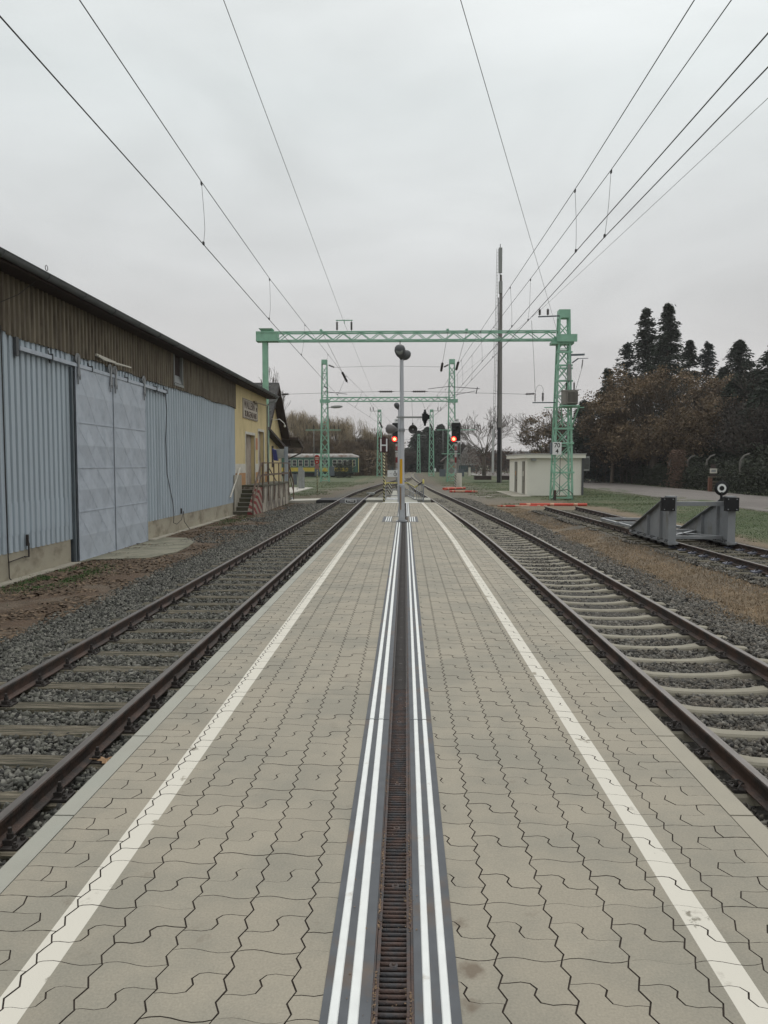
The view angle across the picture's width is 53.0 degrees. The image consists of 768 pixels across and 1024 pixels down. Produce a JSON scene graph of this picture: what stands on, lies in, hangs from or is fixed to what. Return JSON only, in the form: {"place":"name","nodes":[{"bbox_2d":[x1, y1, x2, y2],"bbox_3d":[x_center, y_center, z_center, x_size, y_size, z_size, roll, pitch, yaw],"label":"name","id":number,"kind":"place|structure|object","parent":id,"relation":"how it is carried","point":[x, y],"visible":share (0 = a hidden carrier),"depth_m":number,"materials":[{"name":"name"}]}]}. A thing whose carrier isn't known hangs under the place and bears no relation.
{"place":"outdoors","nodes":[
{"label":"outdoors","id":0,"kind":"place"},
{"bbox_2d":[271,367,290,405],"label":"bare tree","id":1,"kind":"object","parent":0,"point":[280,389],"visible":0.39,"depth_m":103.14,"materials":[{"name":"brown plant"}]},
{"bbox_2d":[289,487,320,502],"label":"path","id":2,"kind":"structure","parent":0,"point":[310,500],"depth_m":50.85,"materials":[{"name":"concrete"}]},
{"bbox_2d":[292,473,296,484],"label":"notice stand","id":3,"kind":"object","parent":2,"relation":"on","point":[295,478],"visible":0.62,"depth_m":72.20,"materials":[{"name":"metal"}]},
{"bbox_2d":[298,467,304,487],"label":"grey cabinet","id":4,"kind":"object","parent":2,"relation":"on","point":[301,477],"visible":0.91,"depth_m":77.19,"materials":[{"name":"metal"}]},
{"bbox_2d":[0,465,767,836],"bbox_3d":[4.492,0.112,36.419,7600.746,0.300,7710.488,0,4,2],"label":"ground","id":5,"kind":"structure","parent":0,"point":[436,481],"depth_m":21.16,"materials":[{"name":"gravel"}]},
{"bbox_2d":[0,515,234,587],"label":"kerb strip","id":6,"kind":"object","parent":5,"relation":"on","point":[17,580],"visible":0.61,"depth_m":18.47,"materials":[{"name":"concrete"}]},
{"bbox_2d":[0,247,247,582],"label":"goods shed","id":7,"kind":"structure","parent":5,"relation":"on","point":[117,429],"depth_m":20.49,"materials":[{"name":"metal"}]},
{"bbox_2d":[74,353,115,560],"bbox_3d":[-7.696,-1.446,20.663,0.085,5.250,2.450,0,4,2],"label":"sliding door","id":8,"kind":"structure","parent":7,"relation":"in","point":[93,391],"depth_m":20.53,"materials":[{"name":"metal"}]},
{"bbox_2d":[112,366,147,549],"bbox_3d":[-7.624,-1.611,23.301,0.085,5.250,2.720,0,4,2],"label":"sliding door","id":9,"kind":"structure","parent":7,"relation":"in","point":[129,399],"depth_m":23.21,"materials":[{"name":"metal"}]},
{"bbox_2d":[173,354,183,387],"bbox_3d":[-7.699,-5.165,28.304,0.370,1.120,1.140,0,4,2],"label":"window","id":10,"kind":"structure","parent":7,"relation":"in","point":[177,379],"depth_m":28.57,"materials":[{"name":"black paint"}]},
{"bbox_2d":[2,515,254,605],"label":"weeds","id":11,"kind":"object","parent":5,"relation":"on","point":[75,576],"visible":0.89,"depth_m":16.77,"materials":[{"name":"plant"}]},
{"bbox_2d":[79,537,193,561],"bbox_3d":[-6.733,1.144,21.906,1.850,0.085,8.000,0,4,2],"label":"concrete apron","id":12,"kind":"object","parent":5,"relation":"on","point":[160,548],"visible":0.62,"depth_m":22.23,"materials":[{"name":"concrete"}]},
{"bbox_2d":[0,503,313,641],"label":"dead leaves","id":13,"kind":"object","parent":5,"relation":"on","point":[72,574],"visible":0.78,"depth_m":16.70,"materials":[{"name":"brown plant"}]},
{"bbox_2d":[0,535,331,868],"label":"ballast","id":14,"kind":"structure","parent":5,"relation":"on","point":[29,647],"depth_m":10.36,"materials":[{"name":"gravel"}]},
{"bbox_2d":[0,477,411,861],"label":"railway track","id":15,"kind":"structure","parent":5,"relation":"on","point":[47,792],"depth_m":8.91,"materials":[{"name":"brown metal"}]},
{"bbox_2d":[89,756,111,763],"bbox_3d":[-2.273,2.005,6.236,0.176,0.040,0.142,-3,5,-40],"label":"maple leaf","id":16,"kind":"object","parent":15,"relation":"on","point":[103,760],"visible":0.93,"depth_m":6.23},
{"bbox_2d":[316,498,366,502],"bbox_3d":[-2.654,-0.771,49.837,3.140,0.255,4.005,0,4,2],"label":"crossing panel","id":17,"kind":"object","parent":15,"relation":"on","point":[343,500],"visible":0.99,"depth_m":48.38,"materials":[{"name":"grey concrete"}]},
{"bbox_2d":[182,503,315,543],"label":"ballast","id":18,"kind":"structure","parent":5,"relation":"on","point":[290,509],"depth_m":31.02,"materials":[{"name":"gravel"}]},
{"bbox_2d":[235,380,278,484],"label":"station building","id":19,"kind":"structure","parent":5,"relation":"on","point":[251,436],"depth_m":42.39,"materials":[{"name":"yellow paint"}]},
{"bbox_2d":[246,435,250,483],"bbox_3d":[-7.468,-2.826,41.879,0.080,2.720,2.410,0,4,2],"label":"door","id":20,"kind":"structure","parent":19,"relation":"in","point":[248,438],"depth_m":42.35,"materials":[{"name":"wood"}]},
{"bbox_2d":[258,432,260,482],"bbox_3d":[-7.383,-3.172,45.008,0.080,3.020,1.700,0,4,2],"label":"door","id":21,"kind":"structure","parent":19,"relation":"in","point":[258,432],"depth_m":45.55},
{"bbox_2d":[230,462,293,514],"bbox_3d":[-6.652,-1.485,43.747,1.115,2.650,14.546,0,4,2],"label":"loading dock","id":22,"kind":"object","parent":5,"relation":"on","point":[254,498],"visible":0.94,"depth_m":39.56,"materials":[{"name":"paint"}]},
{"bbox_2d":[255,383,302,480],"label":"station house","id":23,"kind":"structure","parent":5,"relation":"on","point":[280,437],"depth_m":60.34,"materials":[{"name":"paint"}]},
{"bbox_2d":[272,447,292,498],"bbox_3d":[-6.999,-2.675,53.248,1.300,3.640,0.800,0,4,2],"label":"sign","id":24,"kind":"object","parent":5,"relation":"on","point":[278,454],"visible":0.62,"depth_m":53.13,"materials":[{"name":"metal"}]},
{"bbox_2d":[285,411,326,440],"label":"willow tree","id":25,"kind":"object","parent":5,"relation":"on","point":[296,427],"visible":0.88,"depth_m":164.18,"materials":[{"name":"brown plant"}]},
{"bbox_2d":[230,497,382,536],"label":"ballast","id":26,"kind":"structure","parent":5,"relation":"on","point":[278,526],"depth_m":32.60,"materials":[{"name":"gravel"}]},
{"bbox_2d":[315,455,318,492],"bbox_3d":[-5.646,-3.183,65.066,0.380,3.240,0.160,0,4,2],"label":"warning sign","id":27,"kind":"object","parent":5,"relation":"on","point":[317,462],"visible":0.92,"depth_m":64.96,"materials":[{"name":"metal"}]},
{"bbox_2d":[281,454,358,476],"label":"railway coach","id":28,"kind":"object","parent":5,"relation":"on","point":[306,462],"visible":0.45,"depth_m":145.13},
{"bbox_2d":[301,414,375,445],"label":"willow tree","id":29,"kind":"object","parent":5,"relation":"on","point":[344,431],"visible":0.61,"depth_m":170.41,"materials":[{"name":"brown plant"}]},
{"bbox_2d":[334,463,345,477],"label":"shrub","id":30,"kind":"object","parent":5,"relation":"on","point":[339,473],"visible":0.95,"depth_m":137.77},
{"bbox_2d":[297,449,387,475],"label":"undergrowth","id":31,"kind":"object","parent":5,"relation":"on","point":[365,470],"visible":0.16,"depth_m":164.87,"materials":[{"name":"plant"}]},
{"bbox_2d":[288,427,404,475],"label":"bare thicket","id":32,"kind":"object","parent":5,"relation":"on","point":[312,446],"visible":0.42,"depth_m":161.86,"materials":[{"name":"plant"}]},
{"bbox_2d":[341,461,354,477],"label":"shrub","id":33,"kind":"object","parent":5,"relation":"on","point":[346,467],"visible":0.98,"depth_m":138.86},
{"bbox_2d":[370,407,381,475],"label":"catenary mast","id":34,"kind":"object","parent":5,"relation":"on","point":[378,444],"visible":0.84,"depth_m":153.14,"materials":[{"name":"metal"}]},
{"bbox_2d":[0,502,767,1023],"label":"platform","id":35,"kind":"structure","parent":5,"relation":"on","point":[588,838],"depth_m":3.18,"materials":[{"name":"concrete"}]},
{"bbox_2d":[371,522,414,1023],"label":"drain channel","id":36,"kind":"object","parent":35,"relation":"on","point":[394,964],"visible":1,"depth_m":3.03,"materials":[{"name":"rusty iron"}]},
{"bbox_2d":[346,623,417,1023],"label":"dirt crumbs","id":37,"kind":"object","parent":36,"relation":"on","point":[375,987],"visible":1,"depth_m":2.66,"materials":[{"name":"soil"}]},
{"bbox_2d":[385,344,429,521],"bbox_3d":[0.626,-2.099,20.657,1.174,4.713,0.493,0,4,2],"label":"platform lamp","id":38,"kind":"object","parent":35,"relation":"on","point":[402,353],"visible":1,"depth_m":20.57,"materials":[{"name":"metal"}]},
{"bbox_2d":[387,419,397,487],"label":"rail signal","id":39,"kind":"object","parent":5,"relation":"on","point":[392,473],"visible":0.67,"depth_m":77.90,"materials":[{"name":"black paint"}]},
{"bbox_2d":[306,359,479,481],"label":"catenary portal","id":40,"kind":"object","parent":5,"relation":"on","point":[330,472],"visible":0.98,"depth_m":107.19,"materials":[{"name":"green paint"}]},
{"bbox_2d":[434,98,767,426],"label":"feeder wire","id":41,"kind":"object","parent":40,"relation":"attached to","point":[650,207],"visible":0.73,"depth_m":29.16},
{"bbox_2d":[385,497,417,501],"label":"platform ramp","id":42,"kind":"structure","parent":5,"relation":"on","point":[408,499],"depth_m":47.42,"materials":[{"name":"concrete"}]},
{"bbox_2d":[379,436,388,501],"bbox_3d":[-0.005,-1.480,31.869,0.390,3.280,0.098,0,4,2],"label":"stop board","id":43,"kind":"object","parent":42,"relation":"on","point":[383,444],"visible":0.89,"depth_m":31.76,"materials":[{"name":"white paint"}]},
{"bbox_2d":[385,481,407,499],"bbox_3d":[0.801,-1.477,50.841,1.610,1.350,6.385,0,4,2],"label":"railing","id":44,"kind":"object","parent":42,"relation":"on","point":[392,489],"visible":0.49,"depth_m":53.96,"materials":[{"name":"metal"}]},
{"bbox_2d":[394,402,399,501],"bbox_3d":[0.742,-3.351,43.807,0.351,5.727,0.312,0,4,2],"label":"platform lamp","id":45,"kind":"object","parent":42,"relation":"on","point":[396,405],"visible":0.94,"depth_m":43.79,"materials":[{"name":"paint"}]},
{"bbox_2d":[408,479,423,501],"bbox_3d":[1.845,-1.494,50.469,0.498,1.430,6.619,0,4,-7],"label":"railing","id":46,"kind":"object","parent":42,"relation":"on","point":[418,492],"visible":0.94,"depth_m":47.70,"materials":[{"name":"metal"}]},
{"bbox_2d":[395,430,442,471],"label":"conifer tree","id":47,"kind":"object","parent":5,"relation":"on","point":[423,462],"visible":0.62,"depth_m":232.29,"materials":[{"name":"green plant"}]},
{"bbox_2d":[417,432,425,472],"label":"catenary mast","id":48,"kind":"object","parent":5,"relation":"on","point":[419,449],"visible":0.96,"depth_m":203.84,"materials":[{"name":"metal"}]},
{"bbox_2d":[256,309,587,499],"bbox_3d":[2.508,-7.333,53.078,22.701,13.120,2.140,0,4,2],"label":"catenary portal","id":49,"kind":"object","parent":5,"relation":"on","point":[568,395],"visible":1,"depth_m":52.94,"materials":[{"name":"green paint"}]},
{"bbox_2d":[0,0,404,436],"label":"overhead line","id":50,"kind":"object","parent":49,"relation":"hanging from","point":[38,59],"visible":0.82,"depth_m":10.10,"materials":[{"name":"metal"}]},
{"bbox_2d":[223,0,374,395],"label":"feeder wire","id":51,"kind":"object","parent":49,"relation":"attached to","point":[278,146],"visible":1,"depth_m":22.09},
{"bbox_2d":[279,390,504,394],"bbox_3d":[1.099,-8.249,53.260,17.120,0.286,0.657,0,4,4],"label":"span wire","id":52,"kind":"object","parent":49,"relation":"hanging from","point":[391,391],"visible":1,"depth_m":53.05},
{"bbox_2d":[408,0,767,448],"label":"overhead line","id":53,"kind":"object","parent":52,"relation":"hanging from","point":[762,39],"visible":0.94,"depth_m":10.90,"materials":[{"name":"metal"}]},
{"bbox_2d":[460,0,557,332],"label":"feeder wire","id":54,"kind":"object","parent":49,"relation":"attached to","point":[500,136],"visible":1,"depth_m":20.98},
{"bbox_2d":[417,0,767,428],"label":"overhead line","id":55,"kind":"object","parent":49,"relation":"hanging from","point":[605,235],"visible":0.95,"depth_m":11.40,"materials":[{"name":"metal"}]},
{"bbox_2d":[421,427,440,471],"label":"conifer tree","id":56,"kind":"object","parent":5,"relation":"on","point":[426,430],"visible":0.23,"depth_m":237.08,"materials":[{"name":"green plant"}]},
{"bbox_2d":[428,408,440,475],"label":"catenary mast","id":57,"kind":"object","parent":5,"relation":"on","point":[431,410],"visible":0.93,"depth_m":152.82,"materials":[{"name":"metal"}]},
{"bbox_2d":[426,424,459,471],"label":"conifer tree","id":58,"kind":"object","parent":5,"relation":"on","point":[439,445],"visible":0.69,"depth_m":234.75,"materials":[{"name":"green plant"}]},
{"bbox_2d":[444,487,465,489],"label":"barrier pole","id":59,"kind":"object","parent":5,"relation":"on","point":[456,488],"visible":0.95,"depth_m":74.59,"materials":[{"name":"red plastic"}]},
{"bbox_2d":[451,419,461,486],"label":"rail signal","id":60,"kind":"object","parent":5,"relation":"on","point":[455,431],"visible":0.98,"depth_m":77.81,"materials":[{"name":"black paint"}]},
{"bbox_2d":[449,490,477,492],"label":"barrier pole","id":61,"kind":"object","parent":5,"relation":"on","point":[459,491],"visible":1,"depth_m":67.24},
{"bbox_2d":[459,464,474,471],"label":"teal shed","id":62,"kind":"structure","parent":5,"relation":"on","point":[464,466],"depth_m":234.03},
{"bbox_2d":[457,443,480,465],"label":"pale tree","id":63,"kind":"object","parent":5,"relation":"on","point":[465,453],"visible":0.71,"depth_m":188.40,"materials":[{"name":"grey plant"}]},
{"bbox_2d":[444,407,517,475],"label":"bare tree","id":64,"kind":"object","parent":5,"relation":"on","point":[465,438],"visible":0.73,"depth_m":146.97,"materials":[{"name":"brown plant"}]},
{"bbox_2d":[393,441,573,471],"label":"bare thicket","id":65,"kind":"object","parent":5,"relation":"on","point":[410,457],"visible":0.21,"depth_m":226.65,"materials":[{"name":"brown plant"}]},
{"bbox_2d":[474,476,509,479],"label":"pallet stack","id":66,"kind":"object","parent":5,"relation":"on","point":[489,477],"visible":0.64,"depth_m":103.58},
{"bbox_2d":[492,244,502,482],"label":"radio mast","id":67,"kind":"object","parent":5,"relation":"on","point":[499,420],"visible":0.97,"depth_m":100.51,"materials":[{"name":"metal"}]},
{"bbox_2d":[433,497,564,537],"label":"ballast","id":68,"kind":"structure","parent":5,"relation":"on","point":[534,529],"depth_m":33.23,"materials":[{"name":"gravel"}]},
{"bbox_2d":[465,447,542,474],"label":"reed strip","id":69,"kind":"object","parent":5,"relation":"on","point":[489,454],"visible":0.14,"depth_m":171.48,"materials":[{"name":"plant"}]},
{"bbox_2d":[496,491,530,496],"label":"hut path","id":70,"kind":"structure","parent":5,"relation":"on","point":[512,493],"depth_m":61.74,"materials":[{"name":"concrete"}]},
{"bbox_2d":[498,505,546,506],"bbox_3d":[7.901,-0.344,44.015,2.802,0.121,0.106,0,4,4],"label":"barrier pole","id":71,"kind":"object","parent":5,"relation":"on","point":[518,505],"visible":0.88,"depth_m":44.00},
{"bbox_2d":[509,404,575,452],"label":"deciduous tree","id":72,"kind":"object","parent":5,"relation":"on","point":[546,432],"visible":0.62,"depth_m":110.20,"materials":[{"name":"brown plant"}]},
{"bbox_2d":[506,453,589,495],"bbox_3d":[13.797,-3.229,65.650,5.400,3.360,10.950,0,4,2],"label":"equipment hut","id":73,"kind":"object","parent":5,"relation":"on","point":[529,474],"visible":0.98,"depth_m":60.63,"materials":[{"name":"beige concrete"}]},
{"bbox_2d":[514,462,516,491],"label":"door","id":74,"kind":"structure","parent":73,"relation":"in","point":[515,476],"depth_m":66.73,"materials":[{"name":"beige metal"}]},
{"bbox_2d":[522,461,524,493],"bbox_3d":[11.279,-2.796,62.413,0.053,2.600,1.300,0,4,2],"label":"door","id":75,"kind":"structure","parent":73,"relation":"in","point":[523,462],"depth_m":62.22,"materials":[{"name":"beige metal"}]},
{"bbox_2d":[520,503,586,505],"bbox_3d":[9.707,-0.417,44.212,3.806,0.206,0.191,0,4,5],"label":"barrier pole","id":76,"kind":"object","parent":5,"relation":"on","point":[566,504],"visible":0.83,"depth_m":44.12,"materials":[{"name":"red plastic"}]},
{"bbox_2d":[561,399,609,481],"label":"conifer tree","id":77,"kind":"object","parent":5,"relation":"on","point":[576,441],"visible":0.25,"depth_m":103.23,"materials":[{"name":"green plant"}]},
{"bbox_2d":[404,471,767,828],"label":"railway track","id":78,"kind":"structure","parent":5,"relation":"on","point":[748,784],"depth_m":9.90,"materials":[{"name":"concrete"}]},
{"bbox_2d":[577,418,626,482],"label":"conifer tree","id":79,"kind":"object","parent":5,"relation":"on","point":[601,473],"visible":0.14,"depth_m":101.57,"materials":[{"name":"green plant"}]},
{"bbox_2d":[595,368,627,480],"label":"conifer tree","id":80,"kind":"object","parent":5,"relation":"on","point":[606,371],"visible":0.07,"depth_m":109.91,"materials":[{"name":"green plant"}]},
{"bbox_2d":[574,382,659,482],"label":"deciduous tree","id":81,"kind":"object","parent":5,"relation":"on","point":[594,430],"visible":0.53,"depth_m":95.85,"materials":[{"name":"brown plant"}]},
{"bbox_2d":[612,342,639,436],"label":"conifer tree","id":82,"kind":"object","parent":5,"relation":"on","point":[627,356],"visible":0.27,"depth_m":113.64,"materials":[{"name":"green plant"}]},
{"bbox_2d":[490,536,767,824],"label":"ballast","id":83,"kind":"structure","parent":5,"relation":"on","point":[753,638],"depth_m":11.12,"materials":[{"name":"gravel"}]},
{"bbox_2d":[615,307,671,469],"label":"conifer tree","id":84,"kind":"object","parent":5,"relation":"on","point":[644,345],"visible":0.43,"depth_m":109.39,"materials":[{"name":"green plant"}]},
{"bbox_2d":[532,510,767,587],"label":"ballast","id":85,"kind":"structure","parent":5,"relation":"on","point":[743,577],"depth_m":19.15,"materials":[{"name":"gravel"}]},
{"bbox_2d":[537,506,767,578],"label":"railway track","id":86,"kind":"structure","parent":85,"relation":"on","point":[681,548],"depth_m":20.49,"materials":[{"name":"brown metal"}]},
{"bbox_2d":[600,481,738,544],"bbox_3d":[8.520,-0.193,24.305,2.090,1.735,7.854,0,4,2],"label":"buffer stop","id":87,"kind":"object","parent":86,"relation":"on","point":[715,521],"visible":1,"depth_m":21.26,"materials":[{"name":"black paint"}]},
{"bbox_2d":[578,362,746,483],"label":"deciduous tree","id":88,"kind":"object","parent":5,"relation":"on","point":[661,433],"visible":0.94,"depth_m":88.16,"materials":[{"name":"brown plant"}]},
{"bbox_2d":[636,302,693,481],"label":"conifer tree","id":89,"kind":"object","parent":5,"relation":"on","point":[667,349],"visible":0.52,"depth_m":105.18,"materials":[{"name":"green plant"}]},
{"bbox_2d":[574,363,767,483],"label":"bare thicket","id":90,"kind":"object","parent":5,"relation":"on","point":[732,426],"visible":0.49,"depth_m":80.11,"materials":[{"name":"brown plant"}]},
{"bbox_2d":[657,449,687,487],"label":"dry shrub","id":91,"kind":"object","parent":5,"relation":"on","point":[679,459],"visible":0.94,"depth_m":78.73,"materials":[{"name":"plant"}]},
{"bbox_2d":[585,439,767,495],"bbox_3d":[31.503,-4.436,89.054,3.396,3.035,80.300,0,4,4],"label":"hedge","id":92,"kind":"object","parent":5,"relation":"on","point":[697,479],"visible":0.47,"depth_m":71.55,"materials":[{"name":"plant"}]},
{"bbox_2d":[674,340,703,431],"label":"conifer tree","id":93,"kind":"object","parent":5,"relation":"on","point":[689,354],"visible":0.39,"depth_m":111.30,"materials":[{"name":"green plant"}]},
{"bbox_2d":[693,341,719,414],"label":"conifer tree","id":94,"kind":"object","parent":5,"relation":"on","point":[707,363],"visible":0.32,"depth_m":109.33,"materials":[{"name":"green plant"}]},
{"bbox_2d":[675,368,748,425],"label":"deciduous tree","id":95,"kind":"object","parent":5,"relation":"on","point":[712,386],"visible":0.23,"depth_m":95.20,"materials":[{"name":"brown plant"}]},
{"bbox_2d":[708,464,725,491],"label":"brick pillar","id":96,"kind":"structure","parent":5,"relation":"on","point":[713,471],"depth_m":67.64,"materials":[{"name":"brown brick"}]},
{"bbox_2d":[714,367,730,397],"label":"conifer tree","id":97,"kind":"object","parent":5,"relation":"on","point":[720,372],"visible":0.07,"depth_m":107.53,"materials":[{"name":"green plant"}]},
{"bbox_2d":[698,373,753,472],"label":"tree","id":98,"kind":"object","parent":5,"relation":"on","point":[732,386],"visible":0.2,"depth_m":85.89,"materials":[{"name":"green plant"}]},
{"bbox_2d":[711,339,759,386],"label":"conifer tree","id":99,"kind":"object","parent":5,"relation":"on","point":[734,356],"visible":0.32,"depth_m":105.11,"materials":[{"name":"green plant"}]},
{"bbox_2d":[739,453,749,493],"bbox_3d":[30.401,-3.274,65.118,0.895,3.416,0.208,0,4,2],"label":"fence post","id":100,"kind":"object","parent":5,"relation":"on","point":[743,456],"visible":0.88,"depth_m":65.00,"materials":[{"name":"concrete"}]},
{"bbox_2d":[730,350,767,410],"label":"conifer tree","id":101,"kind":"object","parent":5,"relation":"on","point":[764,371],"visible":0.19,"depth_m":84.50,"materials":[{"name":"green plant"}]},
{"bbox_2d":[746,368,763,381],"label":"conifer tree","id":102,"kind":"object","parent":5,"relation":"on","point":[748,376],"visible":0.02,"depth_m":95.68,"materials":[{"name":"green plant"}]},
{"bbox_2d":[0,0,767,452],"label":"sky","id":103,"kind":"structure","parent":0,"point":[380,115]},
{"bbox_2d":[366,491,430,501],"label":"island path","id":104,"kind":"structure","parent":0,"point":[381,499],"depth_m":48.86,"materials":[{"name":"concrete"}]},
{"bbox_2d":[440,452,462,472],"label":"chalet house","id":105,"kind":"structure","parent":0,"point":[451,461],"depth_m":209.20,"materials":[{"name":"white paint"}]},
{"bbox_2d":[285,481,767,504],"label":"grass","id":106,"kind":"structure","parent":0,"point":[340,484],"depth_m":67.86,"materials":[{"name":"plant"}]},
{"bbox_2d":[472,470,767,510],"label":"road","id":107,"kind":"structure","parent":0,"point":[756,502],"depth_m":63.17,"materials":[{"name":"asphalt"}]},
{"bbox_2d":[486,504,767,626],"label":"dry grass","id":108,"kind":"structure","parent":0,"point":[646,548],"depth_m":17.09,"materials":[{"name":"plant"}]},
{"bbox_2d":[556,487,767,541],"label":"grass","id":109,"kind":"structure","parent":0,"point":[681,520],"depth_m":39.08,"materials":[{"name":"plant"}]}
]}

